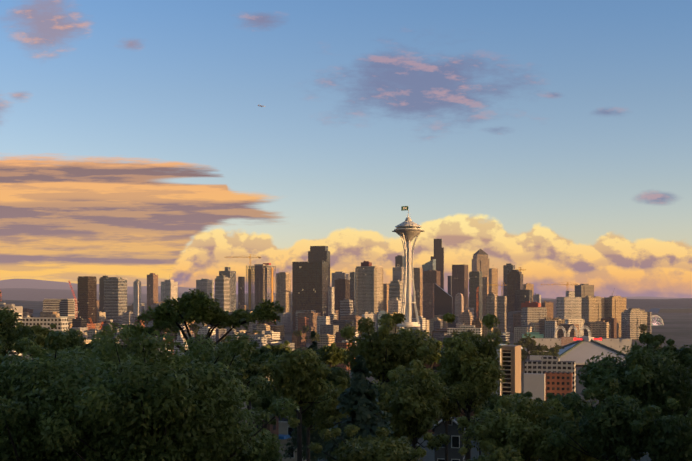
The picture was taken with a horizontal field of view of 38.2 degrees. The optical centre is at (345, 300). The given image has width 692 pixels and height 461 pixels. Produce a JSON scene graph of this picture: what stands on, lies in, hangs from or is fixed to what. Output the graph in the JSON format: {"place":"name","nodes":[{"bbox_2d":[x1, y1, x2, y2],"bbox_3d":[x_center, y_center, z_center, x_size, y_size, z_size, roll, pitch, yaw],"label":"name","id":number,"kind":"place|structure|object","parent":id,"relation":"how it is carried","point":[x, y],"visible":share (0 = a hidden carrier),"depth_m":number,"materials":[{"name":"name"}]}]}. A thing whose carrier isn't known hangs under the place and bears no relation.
{"place":"outdoors","nodes":[
{"label":"outdoors","id":0,"kind":"place"},
{"bbox_2d":[122,311,238,341],"bbox_3d":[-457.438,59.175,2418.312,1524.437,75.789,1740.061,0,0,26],"label":"buildings","id":1,"kind":"structure","parent":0,"point":[128,317],"depth_m":2092.66,"materials":[{"name":"concrete"}]},
{"bbox_2d":[24,293,357,354],"bbox_3d":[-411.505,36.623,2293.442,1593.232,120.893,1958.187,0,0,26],"label":"buildings","id":2,"kind":"structure","parent":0,"point":[204,331],"depth_m":1438.55,"materials":[{"name":"concrete"}]},
{"bbox_2d":[71,312,347,351],"bbox_3d":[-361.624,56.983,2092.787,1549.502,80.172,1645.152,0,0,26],"label":"buildings","id":3,"kind":"structure","parent":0,"point":[285,319],"depth_m":2129.44,"materials":[{"name":"concrete"}]},
{"bbox_2d":[23,305,482,342],"bbox_3d":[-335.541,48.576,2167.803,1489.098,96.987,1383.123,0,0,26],"label":"buildings","id":4,"kind":"structure","parent":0,"point":[130,308],"depth_m":2257.86,"materials":[{"name":"concrete"}]},
{"bbox_2d":[460,304,472,324],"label":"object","id":5,"kind":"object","parent":4,"relation":"on","point":[466,317],"visible":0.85,"depth_m":1599.78,"materials":[{"name":"concrete"}]},
{"bbox_2d":[472,318,482,327],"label":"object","id":6,"kind":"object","parent":4,"relation":"on","point":[477,322],"visible":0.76,"depth_m":1600.96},
{"bbox_2d":[482,325,492,338],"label":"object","id":7,"kind":"object","parent":4,"relation":"on","point":[485,331],"visible":0.11,"depth_m":1601.63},
{"bbox_2d":[87,316,446,369],"bbox_3d":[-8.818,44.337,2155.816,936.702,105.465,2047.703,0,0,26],"label":"buildings","id":8,"kind":"structure","parent":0,"point":[303,321],"depth_m":1766.88,"materials":[{"name":"concrete"}]},
{"bbox_2d":[101,320,452,349],"bbox_3d":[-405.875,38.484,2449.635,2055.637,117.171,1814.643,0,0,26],"label":"buildings","id":9,"kind":"structure","parent":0,"point":[437,324],"depth_m":1524.16,"materials":[{"name":"concrete"}]},
{"bbox_2d":[69,316,497,339],"bbox_3d":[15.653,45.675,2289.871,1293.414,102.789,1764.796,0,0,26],"label":"buildings","id":10,"kind":"structure","parent":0,"point":[341,323],"depth_m":1827.83,"materials":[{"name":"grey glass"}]},
{"bbox_2d":[105,308,473,342],"bbox_3d":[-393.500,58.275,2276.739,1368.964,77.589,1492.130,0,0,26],"label":"buildings","id":11,"kind":"structure","parent":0,"point":[333,316],"depth_m":2151.48,"materials":[{"name":"concrete"}]},
{"bbox_2d":[118,303,509,343],"bbox_3d":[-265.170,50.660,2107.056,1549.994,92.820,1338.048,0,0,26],"label":"buildings","id":12,"kind":"structure","parent":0,"point":[505,336],"depth_m":1847.72,"materials":[{"name":"concrete"}]},
{"bbox_2d":[27,308,610,339],"bbox_3d":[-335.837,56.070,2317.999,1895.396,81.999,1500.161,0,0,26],"label":"buildings","id":13,"kind":"structure","parent":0,"point":[79,322],"depth_m":1823.53,"materials":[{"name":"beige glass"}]},
{"bbox_2d":[23,308,616,353],"bbox_3d":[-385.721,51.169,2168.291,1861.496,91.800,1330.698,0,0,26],"label":"buildings","id":14,"kind":"structure","parent":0,"point":[339,338],"depth_m":1536.25,"materials":[{"name":"concrete"}]},
{"bbox_2d":[51,308,608,352],"bbox_3d":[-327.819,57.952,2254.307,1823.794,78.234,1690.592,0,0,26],"label":"buildings","id":15,"kind":"structure","parent":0,"point":[599,329],"depth_m":1824.65,"materials":[{"name":"concrete"}]},
{"bbox_2d":[96,300,578,342],"bbox_3d":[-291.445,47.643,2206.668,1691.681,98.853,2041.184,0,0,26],"label":"buildings","id":16,"kind":"structure","parent":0,"point":[312,316],"depth_m":1984.61,"materials":[{"name":"concrete"}]},
{"bbox_2d":[0,279,691,460],"bbox_3d":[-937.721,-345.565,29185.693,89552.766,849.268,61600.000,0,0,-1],"label":"ground","id":17,"kind":"structure","parent":0,"point":[33,294],"depth_m":6506.74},
{"bbox_2d":[1,309,22,361],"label":"building","id":18,"kind":"structure","parent":17,"relation":"on","point":[20,319],"depth_m":979.04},
{"bbox_2d":[0,303,22,318],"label":"building","id":19,"kind":"structure","parent":18,"relation":"on","point":[18,308],"depth_m":989.15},
{"bbox_2d":[22,317,68,358],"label":"building","id":20,"kind":"structure","parent":17,"relation":"on","point":[62,324],"depth_m":788.15,"materials":[{"name":"concrete"}]},
{"bbox_2d":[43,299,77,317],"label":"building","id":21,"kind":"structure","parent":17,"relation":"on","point":[51,305],"depth_m":2269.34,"materials":[{"name":"concrete"}]},
{"bbox_2d":[60,299,74,322],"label":"building","id":22,"kind":"structure","parent":17,"relation":"on","point":[67,308],"depth_m":2078.57,"materials":[{"name":"concrete"}]},
{"bbox_2d":[68,281,78,318],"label":"crane","id":23,"kind":"object","parent":17,"relation":"on","point":[76,301],"visible":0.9,"depth_m":2135.03,"materials":[{"name":"red paint"}]},
{"bbox_2d":[78,276,96,322],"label":"building","id":24,"kind":"structure","parent":17,"relation":"on","point":[87,297],"depth_m":2175.17,"materials":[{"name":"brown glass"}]},
{"bbox_2d":[99,275,108,311],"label":"building","id":25,"kind":"structure","parent":17,"relation":"on","point":[101,294],"depth_m":2527.64,"materials":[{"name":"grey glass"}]},
{"bbox_2d":[104,274,126,323],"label":"building","id":26,"kind":"structure","parent":17,"relation":"on","point":[115,297],"depth_m":2272.44,"materials":[{"name":"concrete"}]},
{"bbox_2d":[133,279,140,316],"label":"building","id":27,"kind":"structure","parent":17,"relation":"on","point":[136,296],"depth_m":2879.03,"materials":[{"name":"concrete"}]},
{"bbox_2d":[120,343,170,356],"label":"buildings","id":28,"kind":"structure","parent":17,"relation":"on","point":[144,348],"depth_m":474.25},
{"bbox_2d":[0,322,299,460],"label":"tree","id":29,"kind":"object","parent":17,"relation":"on","point":[194,392],"visible":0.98,"depth_m":32.72,"materials":[{"name":"green plant"}]},
{"bbox_2d":[147,273,157,309],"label":"brown tower","id":30,"kind":"structure","parent":17,"relation":"on","point":[152,288],"depth_m":3175.24,"materials":[{"name":"concrete"}]},
{"bbox_2d":[161,278,177,310],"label":"building","id":31,"kind":"structure","parent":17,"relation":"on","point":[169,287],"depth_m":2676.39,"materials":[{"name":"concrete"}]},
{"bbox_2d":[0,331,394,460],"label":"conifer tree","id":32,"kind":"object","parent":17,"relation":"on","point":[360,394],"visible":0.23,"depth_m":44.60,"materials":[{"name":"green plant"}]},
{"bbox_2d":[196,279,213,298],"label":"building","id":33,"kind":"structure","parent":17,"relation":"on","point":[206,285],"depth_m":2678.64,"materials":[{"name":"concrete"}]},
{"bbox_2d":[215,275,229,312],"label":"building","id":34,"kind":"structure","parent":17,"relation":"on","point":[222,289],"depth_m":2482.14,"materials":[{"name":"concrete"}]},
{"bbox_2d":[219,267,235,311],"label":"building","id":35,"kind":"structure","parent":17,"relation":"on","point":[231,275],"depth_m":2782.47,"materials":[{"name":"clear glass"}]},
{"bbox_2d":[238,277,244,309],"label":"building","id":36,"kind":"structure","parent":17,"relation":"on","point":[241,290],"depth_m":2986.56,"materials":[{"name":"grey glass"}]},
{"bbox_2d":[238,376,272,423],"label":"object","id":37,"kind":"object","parent":17,"relation":"on","point":[244,403],"depth_m":257.27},
{"bbox_2d":[245,264,275,310],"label":"skyscraper","id":38,"kind":"structure","parent":17,"relation":"on","point":[260,279],"depth_m":2384.24,"materials":[{"name":"concrete"}]},
{"bbox_2d":[251,415,278,458],"bbox_3d":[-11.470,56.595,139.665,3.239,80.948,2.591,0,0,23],"label":"house","id":39,"kind":"structure","parent":17,"relation":"on","point":[272,429],"depth_m":138.78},
{"bbox_2d":[257,319,275,324],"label":"building","id":40,"kind":"structure","parent":17,"relation":"on","point":[266,322],"depth_m":1886.35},
{"bbox_2d":[276,270,290,311],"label":"skyscraper","id":41,"kind":"structure","parent":17,"relation":"on","point":[283,288],"depth_m":2585.63,"materials":[{"name":"concrete"}]},
{"bbox_2d":[279,434,290,438],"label":"blue tarp","id":42,"kind":"object","parent":17,"relation":"on","point":[281,436],"visible":0.43,"depth_m":144.97,"materials":[{"name":"blue"}]},
{"bbox_2d":[276,402,305,460],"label":"house","id":43,"kind":"structure","parent":17,"relation":"on","point":[285,428],"depth_m":146.93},
{"bbox_2d":[292,261,327,329],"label":"skyscraper","id":44,"kind":"structure","parent":17,"relation":"on","point":[309,285],"depth_m":2280.95,"materials":[{"name":"glass"}]},
{"bbox_2d":[308,246,329,286],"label":"skyscraper","id":45,"kind":"structure","parent":17,"relation":"on","point":[318,253],"depth_m":2887.80,"materials":[{"name":"grey glass"}]},
{"bbox_2d":[317,313,329,334],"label":"building","id":46,"kind":"structure","parent":17,"relation":"on","point":[323,320],"depth_m":1893.77,"materials":[{"name":"concrete"}]},
{"bbox_2d":[328,287,333,315],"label":"building","id":47,"kind":"structure","parent":17,"relation":"on","point":[330,300],"depth_m":2493.84,"materials":[{"name":"concrete"}]},
{"bbox_2d":[332,272,349,286],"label":"building","id":48,"kind":"structure","parent":17,"relation":"on","point":[337,276],"depth_m":2987.41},
{"bbox_2d":[20,322,662,366],"bbox_3d":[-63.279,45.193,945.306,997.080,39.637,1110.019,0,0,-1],"label":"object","id":49,"kind":"object","parent":17,"relation":"on","point":[528,342],"visible":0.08,"depth_m":1170.69,"materials":[{"name":"concrete"}]},
{"bbox_2d":[334,275,349,319],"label":"building","id":50,"kind":"structure","parent":17,"relation":"on","point":[341,289],"depth_m":2589.42,"materials":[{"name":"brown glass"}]},
{"bbox_2d":[0,292,691,460],"bbox_3d":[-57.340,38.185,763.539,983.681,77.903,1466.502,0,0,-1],"label":"tree","id":51,"kind":"object","parent":17,"relation":"on","point":[663,375],"depth_m":48.31,"materials":[{"name":"plant"}]},
{"bbox_2d":[121,287,284,338],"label":"tree","id":52,"kind":"object","parent":51,"relation":"attached to","point":[195,311],"visible":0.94,"depth_m":82.40,"materials":[{"name":"plant"}]},
{"bbox_2d":[14,312,598,460],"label":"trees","id":53,"kind":"object","parent":51,"relation":"attached to","point":[422,396],"visible":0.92,"depth_m":54.01,"materials":[{"name":"green plant"}]},
{"bbox_2d":[340,299,352,319],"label":"building","id":54,"kind":"structure","parent":17,"relation":"on","point":[346,307],"depth_m":2191.64,"materials":[{"name":"concrete"}]},
{"bbox_2d":[350,272,354,308],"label":"skyscraper","id":55,"kind":"structure","parent":17,"relation":"on","point":[352,285],"depth_m":2692.57,"materials":[{"name":"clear glass"}]},
{"bbox_2d":[355,266,382,315],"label":"skyscraper","id":56,"kind":"structure","parent":17,"relation":"on","point":[369,289],"depth_m":2087.31,"materials":[{"name":"concrete"}]},
{"bbox_2d":[361,261,371,265],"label":"rooftop penthouse","id":57,"kind":"object","parent":56,"relation":"on","point":[366,263],"visible":0.88,"depth_m":2095.60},
{"bbox_2d":[362,312,376,339],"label":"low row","id":58,"kind":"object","parent":17,"relation":"on","point":[373,316],"visible":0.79,"depth_m":1795.75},
{"bbox_2d":[377,311,388,331],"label":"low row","id":59,"kind":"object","parent":17,"relation":"on","point":[379,314],"visible":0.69,"depth_m":1794.39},
{"bbox_2d":[383,284,388,312],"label":"building","id":60,"kind":"structure","parent":17,"relation":"on","point":[385,296],"depth_m":2495.95,"materials":[{"name":"concrete"}]},
{"bbox_2d":[222,333,563,432],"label":"tree foliage","id":61,"kind":"object","parent":17,"relation":"on","point":[267,395],"visible":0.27,"depth_m":128.89,"materials":[{"name":"green plant"}]},
{"bbox_2d":[388,298,401,313],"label":"building","id":62,"kind":"structure","parent":17,"relation":"on","point":[394,304],"depth_m":2095.73,"materials":[{"name":"concrete"}]},
{"bbox_2d":[389,312,401,333],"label":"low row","id":63,"kind":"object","parent":17,"relation":"on","point":[393,331],"visible":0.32,"depth_m":1794.16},
{"bbox_2d":[389,280,403,308],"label":"skyscraper","id":64,"kind":"structure","parent":17,"relation":"on","point":[395,288],"depth_m":2393.14,"materials":[{"name":"concrete"}]},
{"bbox_2d":[393,265,403,283],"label":"skyscraper","id":65,"kind":"structure","parent":17,"relation":"on","point":[398,272],"depth_m":3191.50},
{"bbox_2d":[395,255,403,266],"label":"skyscraper","id":66,"kind":"structure","parent":17,"relation":"on","point":[399,260],"depth_m":3394.25,"materials":[{"name":"grey glass"}]},
{"bbox_2d":[392,209,424,333],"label":"observation tower","id":67,"kind":"structure","parent":17,"relation":"on","point":[407,236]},
{"bbox_2d":[401,206,407,210],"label":"flag","id":68,"kind":"object","parent":67,"relation":"attached to","point":[403,208],"visible":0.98,"depth_m":1281.77,"materials":[{"name":"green fabric"}]},
{"bbox_2d":[413,268,422,317],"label":"skyscraper","id":69,"kind":"structure","parent":17,"relation":"on","point":[418,279],"depth_m":2895.90,"materials":[{"name":"concrete"}]},
{"bbox_2d":[412,316,425,339],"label":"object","id":70,"kind":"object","parent":17,"relation":"on","point":[422,321],"visible":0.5,"depth_m":1598.22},
{"bbox_2d":[423,283,433,319],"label":"skyscraper","id":71,"kind":"structure","parent":17,"relation":"on","point":[428,301],"depth_m":2694.84,"materials":[{"name":"concrete"}]},
{"bbox_2d":[422,259,435,270],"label":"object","id":72,"kind":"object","parent":17,"relation":"on","point":[430,265],"visible":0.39,"depth_m":3293.70,"materials":[{"name":"grey glass"}]},
{"bbox_2d":[423,270,439,286],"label":"skyscraper","id":73,"kind":"structure","parent":17,"relation":"on","point":[431,276],"depth_m":3092.81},
{"bbox_2d":[431,239,443,289],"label":"skyscraper","id":74,"kind":"structure","parent":17,"relation":"on","point":[438,256],"depth_m":3640.52,"materials":[{"name":"black glass"}]},
{"bbox_2d":[434,283,452,316],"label":"office building","id":75,"kind":"structure","parent":17,"relation":"on","point":[443,302],"depth_m":2195.47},
{"bbox_2d":[431,417,464,460],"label":"victorian house","id":76,"kind":"structure","parent":17,"relation":"on","point":[455,445],"depth_m":128.56,"materials":[{"name":"grey"}]},
{"bbox_2d":[448,276,451,295],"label":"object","id":77,"kind":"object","parent":17,"relation":"on","point":[449,285],"visible":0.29,"depth_m":3404.68,"materials":[{"name":"brown glass"}]},
{"bbox_2d":[424,353,478,433],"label":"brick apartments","id":78,"kind":"structure","parent":17,"relation":"on","point":[434,368],"depth_m":297.56,"materials":[{"name":"brick"}]},
{"bbox_2d":[455,293,463,322],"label":"building","id":79,"kind":"structure","parent":17,"relation":"on","point":[459,303],"depth_m":2500.20,"materials":[{"name":"concrete"}]},
{"bbox_2d":[452,264,467,314],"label":"skyscraper","id":80,"kind":"structure","parent":17,"relation":"on","point":[459,278],"depth_m":3293.55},
{"bbox_2d":[447,325,481,340],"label":"building","id":81,"kind":"structure","parent":17,"relation":"on","point":[478,331],"depth_m":1396.42,"materials":[{"name":"concrete"}]},
{"bbox_2d":[469,271,481,319],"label":"skyscraper","id":82,"kind":"structure","parent":17,"relation":"on","point":[475,279],"depth_m":2896.86,"materials":[{"name":"concrete"}]},
{"bbox_2d":[472,249,488,277],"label":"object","id":83,"kind":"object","parent":17,"relation":"on","point":[480,261],"visible":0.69,"depth_m":3395.49,"materials":[{"name":"concrete"}]},
{"bbox_2d":[482,277,488,319],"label":"skyscraper","id":84,"kind":"structure","parent":17,"relation":"on","point":[485,287],"depth_m":3004.86,"materials":[{"name":"concrete"}]},
{"bbox_2d":[486,292,496,318],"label":"residential building","id":85,"kind":"structure","parent":17,"relation":"on","point":[491,302],"depth_m":2001.72,"materials":[{"name":"concrete"}]},
{"bbox_2d":[489,268,497,295],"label":"skyscraper","id":86,"kind":"structure","parent":17,"relation":"on","point":[493,276],"depth_m":3303.04,"materials":[{"name":"concrete"}]},
{"bbox_2d":[487,282,506,295],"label":"crane","id":87,"kind":"object","parent":17,"relation":"on","point":[502,285],"visible":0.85,"depth_m":2710.07,"materials":[{"name":"orange paint"}]},
{"bbox_2d":[480,340,520,397],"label":"white apartment","id":88,"kind":"structure","parent":17,"relation":"on","point":[509,356],"depth_m":344.36,"materials":[{"name":"concrete"}]},
{"bbox_2d":[497,296,506,331],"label":"residential building","id":89,"kind":"structure","parent":17,"relation":"on","point":[502,310],"depth_m":2051.43,"materials":[{"name":"concrete"}]},
{"bbox_2d":[503,263,514,295],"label":"skyscraper","id":90,"kind":"structure","parent":17,"relation":"on","point":[508,268],"depth_m":2904.29,"materials":[{"name":"beige glass"}]},
{"bbox_2d":[507,270,522,325],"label":"skyscraper","id":91,"kind":"structure","parent":17,"relation":"on","point":[514,280],"depth_m":2601.21,"materials":[{"name":"concrete"}]},
{"bbox_2d":[515,290,531,310],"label":"building","id":92,"kind":"structure","parent":17,"relation":"on","point":[522,296],"depth_m":2400.16,"materials":[{"name":"concrete"}]},
{"bbox_2d":[523,283,533,301],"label":"building","id":93,"kind":"structure","parent":17,"relation":"on","point":[528,286],"depth_m":3206.47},
{"bbox_2d":[521,301,540,308],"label":"red block","id":94,"kind":"structure","parent":17,"relation":"on","point":[529,304],"depth_m":2201.85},
{"bbox_2d":[522,324,543,337],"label":"green roofs","id":95,"kind":"structure","parent":17,"relation":"on","point":[536,334],"depth_m":1451.31,"materials":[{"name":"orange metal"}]},
{"bbox_2d":[521,307,546,333],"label":"building","id":96,"kind":"structure","parent":17,"relation":"on","point":[530,316],"depth_m":1897.67,"materials":[{"name":"concrete"}]},
{"bbox_2d":[533,293,540,302],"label":"building","id":97,"kind":"structure","parent":17,"relation":"on","point":[536,297],"depth_m":2806.59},
{"bbox_2d":[541,301,552,318],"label":"building","id":98,"kind":"structure","parent":17,"relation":"on","point":[548,306],"depth_m":2604.33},
{"bbox_2d":[524,372,571,400],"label":"building","id":99,"kind":"structure","parent":17,"relation":"on","point":[558,383],"depth_m":614.00,"materials":[{"name":"concrete"}]},
{"bbox_2d":[525,356,575,391],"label":"apartment building","id":100,"kind":"structure","parent":17,"relation":"on","point":[548,364],"depth_m":657.65,"materials":[{"name":"concrete"}]},
{"bbox_2d":[530,355,552,360],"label":"rooftop units","id":101,"kind":"object","parent":100,"relation":"on","point":[532,357],"visible":0.5,"depth_m":702.32,"materials":[{"name":"grey"}]},
{"bbox_2d":[545,321,556,337],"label":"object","id":102,"kind":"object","parent":17,"relation":"on","point":[550,327],"visible":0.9,"depth_m":1602.73,"materials":[{"name":"concrete"}]},
{"bbox_2d":[540,317,564,337],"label":"building","id":103,"kind":"structure","parent":17,"relation":"on","point":[542,324],"depth_m":1701.64,"materials":[{"name":"concrete"}]},
{"bbox_2d":[556,291,580,318],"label":"building","id":104,"kind":"structure","parent":17,"relation":"on","point":[568,305],"depth_m":2097.28,"materials":[{"name":"concrete"}]},
{"bbox_2d":[561,337,578,345],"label":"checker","id":105,"kind":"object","parent":17,"relation":"on","point":[566,340],"visible":0.29,"depth_m":1394.82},
{"bbox_2d":[554,326,590,337],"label":"arches","id":106,"kind":"structure","parent":17,"relation":"on","point":[570,328],"depth_m":1557.70,"materials":[{"name":"white paint"}]},
{"bbox_2d":[565,314,583,336],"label":"building","id":107,"kind":"structure","parent":17,"relation":"on","point":[580,322],"depth_m":1803.56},
{"bbox_2d":[525,338,631,353],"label":"white hall","id":108,"kind":"structure","parent":17,"relation":"on","point":[617,344],"depth_m":1414.79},
{"bbox_2d":[575,284,593,296],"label":"building","id":109,"kind":"structure","parent":17,"relation":"on","point":[583,290],"depth_m":2601.32,"materials":[{"name":"concrete"}]},
{"bbox_2d":[545,336,625,366],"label":"arena","id":110,"kind":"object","parent":17,"relation":"on","point":[580,351],"visible":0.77,"depth_m":1179.98,"materials":[{"name":"grey"}]},
{"bbox_2d":[581,296,603,321],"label":"high-rise building","id":111,"kind":"structure","parent":17,"relation":"on","point":[592,309],"depth_m":1999.86,"materials":[{"name":"concrete"}]},
{"bbox_2d":[604,291,625,336],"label":"tan tower","id":112,"kind":"structure","parent":17,"relation":"on","point":[614,306],"depth_m":2000.53,"materials":[{"name":"concrete"}]},
{"bbox_2d":[621,308,646,339],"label":"tower","id":113,"kind":"structure","parent":17,"relation":"on","point":[632,319],"depth_m":1901.10,"materials":[{"name":"concrete"}]},
{"bbox_2d":[651,315,663,324],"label":"ferris wheel","id":114,"kind":"object","parent":17,"relation":"on","point":[654,323],"visible":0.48,"depth_m":2672.48,"materials":[{"name":"white"}]},
{"bbox_2d":[648,308,691,312],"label":"water","id":115,"kind":"structure","parent":17,"relation":"on","point":[671,310],"depth_m":5363.63,"materials":[{"name":"grey"}]},
{"bbox_2d":[0,0,691,298],"label":"sky","id":116,"kind":"structure","parent":0,"point":[551,139],"materials":[{"name":"blue"}]},
{"bbox_2d":[77,308,618,344],"bbox_3d":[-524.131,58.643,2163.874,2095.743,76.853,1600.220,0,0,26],"label":"buildings","id":117,"kind":"structure","parent":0,"point":[101,317],"depth_m":1619.75,"materials":[{"name":"concrete"}]},
{"bbox_2d":[175,305,520,350],"bbox_3d":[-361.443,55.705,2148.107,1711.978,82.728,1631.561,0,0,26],"label":"buildings","id":118,"kind":"structure","parent":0,"point":[510,326],"depth_m":2219.16,"materials":[{"name":"concrete"}]},
{"bbox_2d":[113,304,650,343],"bbox_3d":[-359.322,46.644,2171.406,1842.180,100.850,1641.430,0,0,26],"label":"buildings","id":119,"kind":"structure","parent":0,"point":[330,329],"depth_m":1729.13,"materials":[{"name":"concrete"}]}
]}

